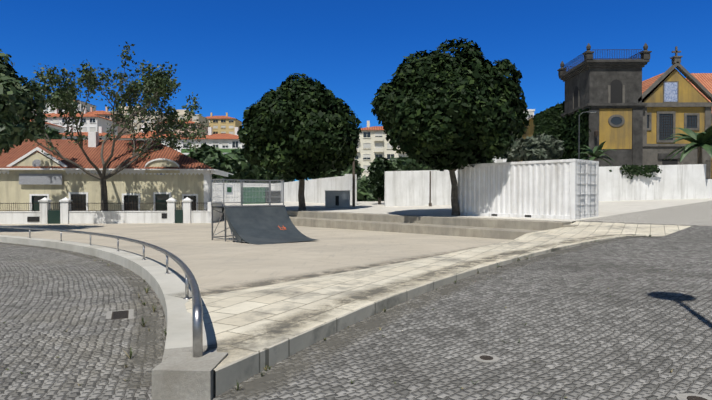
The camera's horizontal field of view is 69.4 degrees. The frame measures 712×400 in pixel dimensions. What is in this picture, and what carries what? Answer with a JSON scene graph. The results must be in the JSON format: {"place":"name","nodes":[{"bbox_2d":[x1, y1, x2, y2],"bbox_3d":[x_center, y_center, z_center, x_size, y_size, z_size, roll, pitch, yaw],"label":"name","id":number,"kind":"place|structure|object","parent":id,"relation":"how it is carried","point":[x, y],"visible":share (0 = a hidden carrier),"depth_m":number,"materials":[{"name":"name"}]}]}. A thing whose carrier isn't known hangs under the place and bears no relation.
{"place":"outdoors","nodes":[
{"label":"outdoors","id":0,"kind":"place"},
{"bbox_2d":[0,220,510,294],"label":"skate floor","id":1,"kind":"structure","parent":0,"point":[215,263],"depth_m":16.68,"materials":[{"name":"beige concrete"}]},
{"bbox_2d":[243,187,268,203],"bbox_3d":[-9.807,0.160,50.333,2.280,2.803,2.430,0,1,1],"label":"panel","id":2,"kind":"object","parent":1,"relation":"on","point":[256,189],"depth_m":49.14,"materials":[{"name":"metal"}]},
{"bbox_2d":[211,178,316,244],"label":"skateboard ramp","id":3,"kind":"structure","parent":1,"relation":"on","point":[262,224],"depth_m":20.20,"materials":[{"name":"grey metal"}]},
{"bbox_2d":[266,191,280,201],"bbox_3d":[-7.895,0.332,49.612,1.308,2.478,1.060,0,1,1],"label":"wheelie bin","id":4,"kind":"object","parent":1,"relation":"on","point":[276,194],"depth_m":49.10,"materials":[{"name":"grey plastic"}]},
{"bbox_2d":[170,245,480,299],"bbox_3d":[2.028,1.488,13.399,1.200,0.321,15.084,1,1,36],"label":"paving strip","id":5,"kind":"object","parent":1,"relation":"on","point":[258,284],"visible":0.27,"depth_m":9.39,"materials":[{"name":"grey"}]},
{"bbox_2d":[0,201,711,399],"bbox_3d":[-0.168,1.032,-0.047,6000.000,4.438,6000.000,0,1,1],"label":"road","id":6,"kind":"structure","parent":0,"point":[643,330],"depth_m":5.95,"materials":[{"name":"grey stone"}]},
{"bbox_2d":[0,49,46,155],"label":"tree","id":7,"kind":"object","parent":6,"relation":"on","point":[18,105],"visible":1,"depth_m":25.53,"materials":[{"name":"green plant"}]},
{"bbox_2d":[14,125,62,138],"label":"tree","id":8,"kind":"object","parent":6,"relation":"on","point":[52,133],"visible":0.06,"depth_m":121.02,"materials":[{"name":"green plant"}]},
{"bbox_2d":[30,120,64,132],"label":"houses","id":9,"kind":"structure","parent":6,"relation":"on","point":[60,129],"depth_m":162.21,"materials":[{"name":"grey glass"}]},
{"bbox_2d":[43,100,95,113],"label":"apartment building","id":10,"kind":"structure","parent":6,"relation":"on","point":[88,106],"depth_m":263.01,"materials":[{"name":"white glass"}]},
{"bbox_2d":[45,108,118,135],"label":"houses","id":11,"kind":"structure","parent":6,"relation":"on","point":[92,123],"depth_m":171.58,"materials":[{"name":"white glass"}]},
{"bbox_2d":[0,242,166,388],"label":"gutter","id":12,"kind":"object","parent":6,"relation":"on","point":[147,338],"visible":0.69,"depth_m":6.45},
{"bbox_2d":[59,126,115,139],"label":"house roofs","id":13,"kind":"structure","parent":6,"relation":"on","point":[102,133],"depth_m":137.79,"materials":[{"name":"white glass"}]},
{"bbox_2d":[88,107,126,135],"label":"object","id":14,"kind":"structure","parent":6,"relation":"on","point":[105,114],"depth_m":216.62,"materials":[{"name":"orange tile"}]},
{"bbox_2d":[0,197,221,223],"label":"garden wall and railings","id":15,"kind":"structure","parent":6,"relation":"on","point":[64,213],"depth_m":34.68,"materials":[{"name":"white paint"}]},
{"bbox_2d":[0,235,227,399],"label":"curved wall","id":16,"kind":"structure","parent":6,"relation":"on","point":[180,372],"depth_m":5.36,"materials":[{"name":"concrete"}]},
{"bbox_2d":[0,226,202,357],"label":"grind rail","id":17,"kind":"object","parent":16,"relation":"on","point":[197,317],"visible":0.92,"depth_m":7.10,"materials":[{"name":"metal"}]},
{"bbox_2d":[0,132,232,210],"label":"house","id":18,"kind":"structure","parent":6,"relation":"on","point":[29,173],"depth_m":39.11,"materials":[{"name":"paint"}]},
{"bbox_2d":[21,41,211,209],"bbox_3d":[-16.759,-4.453,36.935,12.339,12.765,16.669,0,1,31],"label":"yard tree","id":19,"kind":"object","parent":6,"relation":"on","point":[159,84],"visible":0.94,"depth_m":35.61,"materials":[{"name":"green plant"}]},
{"bbox_2d":[108,106,167,134],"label":"apartment block","id":20,"kind":"structure","parent":6,"relation":"on","point":[136,121],"depth_m":231.45,"materials":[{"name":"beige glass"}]},
{"bbox_2d":[111,125,183,152],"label":"building","id":21,"kind":"structure","parent":6,"relation":"on","point":[124,137],"depth_m":125.89,"materials":[{"name":"orange tile"}]},
{"bbox_2d":[153,118,207,137],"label":"apartment building","id":22,"kind":"structure","parent":6,"relation":"on","point":[192,123],"depth_m":191.03,"materials":[{"name":"beige glass"}]},
{"bbox_2d":[175,110,208,126],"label":"apartment block","id":23,"kind":"structure","parent":6,"relation":"on","point":[201,119],"depth_m":243.08,"materials":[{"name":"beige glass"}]},
{"bbox_2d":[185,142,237,182],"bbox_3d":[-18.927,-3.150,66.163,7.132,8.514,6.000,0,1,25],"label":"garden tree","id":24,"kind":"object","parent":6,"relation":"on","point":[213,157],"visible":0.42,"depth_m":64.94,"materials":[{"name":"green plant"}]},
{"bbox_2d":[181,127,243,154],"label":"house","id":25,"kind":"structure","parent":6,"relation":"on","point":[226,143],"depth_m":115.44,"materials":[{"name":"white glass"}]},
{"bbox_2d":[206,113,241,134],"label":"apartment building","id":26,"kind":"structure","parent":6,"relation":"on","point":[226,124],"depth_m":260.87,"materials":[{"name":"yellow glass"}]},
{"bbox_2d":[224,147,269,182],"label":"garden tree","id":27,"kind":"object","parent":6,"relation":"on","point":[245,169],"visible":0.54,"depth_m":68.39,"materials":[{"name":"green plant"}]},
{"bbox_2d":[266,170,285,183],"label":"bush","id":28,"kind":"object","parent":6,"relation":"on","point":[272,176],"visible":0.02,"depth_m":73.35,"materials":[{"name":"green plant"}]},
{"bbox_2d":[237,73,361,210],"bbox_3d":[-3.710,-3.855,34.964,8.109,9.695,7.828,0,1,1],"label":"round tree","id":29,"kind":"object","parent":6,"relation":"on","point":[302,128],"visible":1,"depth_m":32.52,"materials":[{"name":"green plant"}]},
{"bbox_2d":[1,235,672,398],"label":"roadside weeds","id":30,"kind":"object","parent":6,"relation":"on","point":[144,324],"visible":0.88,"depth_m":6.21,"materials":[{"name":"green plant"}]},
{"bbox_2d":[312,159,364,178],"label":"hedge","id":31,"kind":"object","parent":6,"relation":"on","point":[335,173],"visible":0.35,"depth_m":84.67,"materials":[{"name":"green plant"}]},
{"bbox_2d":[355,121,407,178],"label":"apartment block","id":32,"kind":"structure","parent":6,"relation":"on","point":[373,143],"depth_m":139.68,"materials":[{"name":"beige paint"}]},
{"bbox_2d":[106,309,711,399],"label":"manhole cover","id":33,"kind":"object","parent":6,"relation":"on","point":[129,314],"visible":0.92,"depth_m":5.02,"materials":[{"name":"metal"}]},
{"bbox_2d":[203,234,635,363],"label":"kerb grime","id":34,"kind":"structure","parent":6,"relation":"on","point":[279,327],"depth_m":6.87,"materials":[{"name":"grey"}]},
{"bbox_2d":[286,210,571,239],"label":"concrete steps","id":35,"kind":"structure","parent":6,"relation":"on","point":[508,229],"depth_m":24.72,"materials":[{"name":"concrete"}]},
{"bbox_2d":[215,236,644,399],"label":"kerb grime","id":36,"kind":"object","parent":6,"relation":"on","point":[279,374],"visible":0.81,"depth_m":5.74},
{"bbox_2d":[215,236,651,396],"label":"kerb stones","id":37,"kind":"object","parent":6,"relation":"on","point":[229,376],"visible":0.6,"depth_m":5.66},
{"bbox_2d":[185,221,690,369],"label":"sidewalk","id":38,"kind":"structure","parent":6,"relation":"on","point":[228,315],"depth_m":7.73,"materials":[{"name":"beige stone"}]},
{"bbox_2d":[212,164,711,206],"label":"white boundary walls","id":39,"kind":"structure","parent":6,"relation":"on","point":[411,188],"depth_m":39.04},
{"bbox_2d":[492,158,506,162],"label":"building","id":40,"kind":"structure","parent":6,"relation":"on","point":[499,160],"depth_m":119.13,"materials":[{"name":"white glass"}]},
{"bbox_2d":[523,109,534,119],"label":"building","id":41,"kind":"structure","parent":6,"relation":"on","point":[531,112],"depth_m":148.59,"materials":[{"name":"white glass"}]},
{"bbox_2d":[563,224,577,226],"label":"ledge end steps","id":42,"kind":"structure","parent":6,"relation":"on","point":[569,225],"depth_m":20.24,"materials":[{"name":"concrete"}]},
{"bbox_2d":[519,43,711,177],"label":"church","id":43,"kind":"structure","parent":6,"relation":"on","point":[634,119],"depth_m":49.39,"materials":[{"name":"yellow ochre plaster"},{"name":"granite"},{"name":"terracotta"}]},
{"bbox_2d":[0,0,711,180],"label":"sky","id":44,"kind":"structure","parent":0,"point":[227,53],"materials":[{"name":"blue"}]},
{"bbox_2d":[222,198,711,221],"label":"terrace","id":45,"kind":"structure","parent":0,"point":[608,208],"depth_m":33.14,"materials":[{"name":"beige concrete"}]},
{"bbox_2d":[325,190,349,206],"bbox_3d":[-1.362,-0.087,38.373,1.890,1.244,0.880,0,1,1],"label":"utility box","id":46,"kind":"object","parent":45,"relation":"on","point":[337,198],"visible":0.94,"depth_m":37.97,"materials":[{"name":"metal"}]},
{"bbox_2d":[352,158,354,206],"bbox_3d":[-0.171,-2.097,38.424,0.500,5.199,0.220,0,1,1],"label":"utility pole","id":47,"kind":"object","parent":45,"relation":"on","point":[353,188],"visible":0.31,"depth_m":38.35,"materials":[{"name":"brown wood"}]},
{"bbox_2d":[357,175,383,200],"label":"gap shrubs","id":48,"kind":"object","parent":45,"relation":"on","point":[364,193],"visible":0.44,"depth_m":48.67,"materials":[{"name":"green plant"}]},
{"bbox_2d":[367,156,390,203],"bbox_3d":[1.859,-1.444,41.370,2.016,4.207,1.823,1,1,36],"label":"tree","id":49,"kind":"object","parent":45,"relation":"on","point":[378,167],"visible":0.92,"depth_m":40.92,"materials":[{"name":"green plant"}]},
{"bbox_2d":[367,162,397,177],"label":"gap shrubs","id":50,"kind":"object","parent":45,"relation":"on","point":[392,167],"visible":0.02,"depth_m":60.91,"materials":[{"name":"green plant"}]},
{"bbox_2d":[386,156,445,170],"bbox_3d":[7.791,-2.488,63.723,9.925,7.253,8.732,0,1,1],"label":"hedge","id":51,"kind":"object","parent":45,"relation":"on","point":[404,163],"visible":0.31,"depth_m":60.23,"materials":[{"name":"green plant"}]},
{"bbox_2d":[429,171,431,205],"bbox_3d":[5.246,-0.788,36.333,0.200,2.481,0.200,0,1,1],"label":"pole","id":52,"kind":"object","parent":45,"relation":"on","point":[430,203],"visible":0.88,"depth_m":36.28,"materials":[{"name":"grey metal"}]},
{"bbox_2d":[370,37,529,215],"bbox_3d":[4.843,-3.484,26.332,8.024,9.152,7.403,0,1,1],"label":"round tree","id":53,"kind":"object","parent":45,"relation":"on","point":[439,110],"visible":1,"depth_m":23.91,"materials":[{"name":"green plant"}]},
{"bbox_2d":[503,135,523,161],"bbox_3d":[15.800,-3.357,51.539,2.978,6.742,3.157,0,1,1],"label":"olive tree","id":54,"kind":"object","parent":45,"relation":"on","point":[511,156],"visible":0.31,"depth_m":50.58,"materials":[{"name":"green plant"}]},
{"bbox_2d":[458,159,598,219],"bbox_3d":[8.177,-0.496,24.932,2.460,2.590,6.130,-1,1,-43],"label":"shipping container","id":55,"kind":"object","parent":45,"relation":"on","point":[559,189],"visible":0.98,"depth_m":23.43,"materials":[{"name":"metal"}]},
{"bbox_2d":[516,133,564,161],"bbox_3d":[15.650,-2.736,43.539,3.793,6.042,3.947,0,1,1],"label":"olive tree","id":56,"kind":"object","parent":45,"relation":"on","point":[538,147],"visible":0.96,"depth_m":42.45,"materials":[{"name":"green plant"}]},
{"bbox_2d":[578,111,596,158],"bbox_3d":[18.413,-3.528,40.976,1.403,7.097,0.260,0,1,7],"label":"street lamp","id":57,"kind":"object","parent":45,"relation":"on","point":[579,133],"depth_m":40.99,"materials":[{"name":"grey"}]},
{"bbox_2d":[574,141,615,165],"bbox_3d":[19.787,-2.388,42.213,2.860,4.676,3.157,-1,1,-42],"label":"palm","id":58,"kind":"object","parent":45,"relation":"on","point":[596,153],"visible":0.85,"depth_m":42.12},
{"bbox_2d":[532,101,661,179],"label":"trees and ivy","id":59,"kind":"object","parent":45,"relation":"on","point":[552,121],"visible":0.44,"depth_m":53.48,"materials":[{"name":"green plant"}]},
{"bbox_2d":[664,125,711,163],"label":"palm","id":60,"kind":"object","parent":45,"relation":"on","point":[700,141],"visible":0.94,"depth_m":40.41,"materials":[{"name":"green plant"}]}
]}

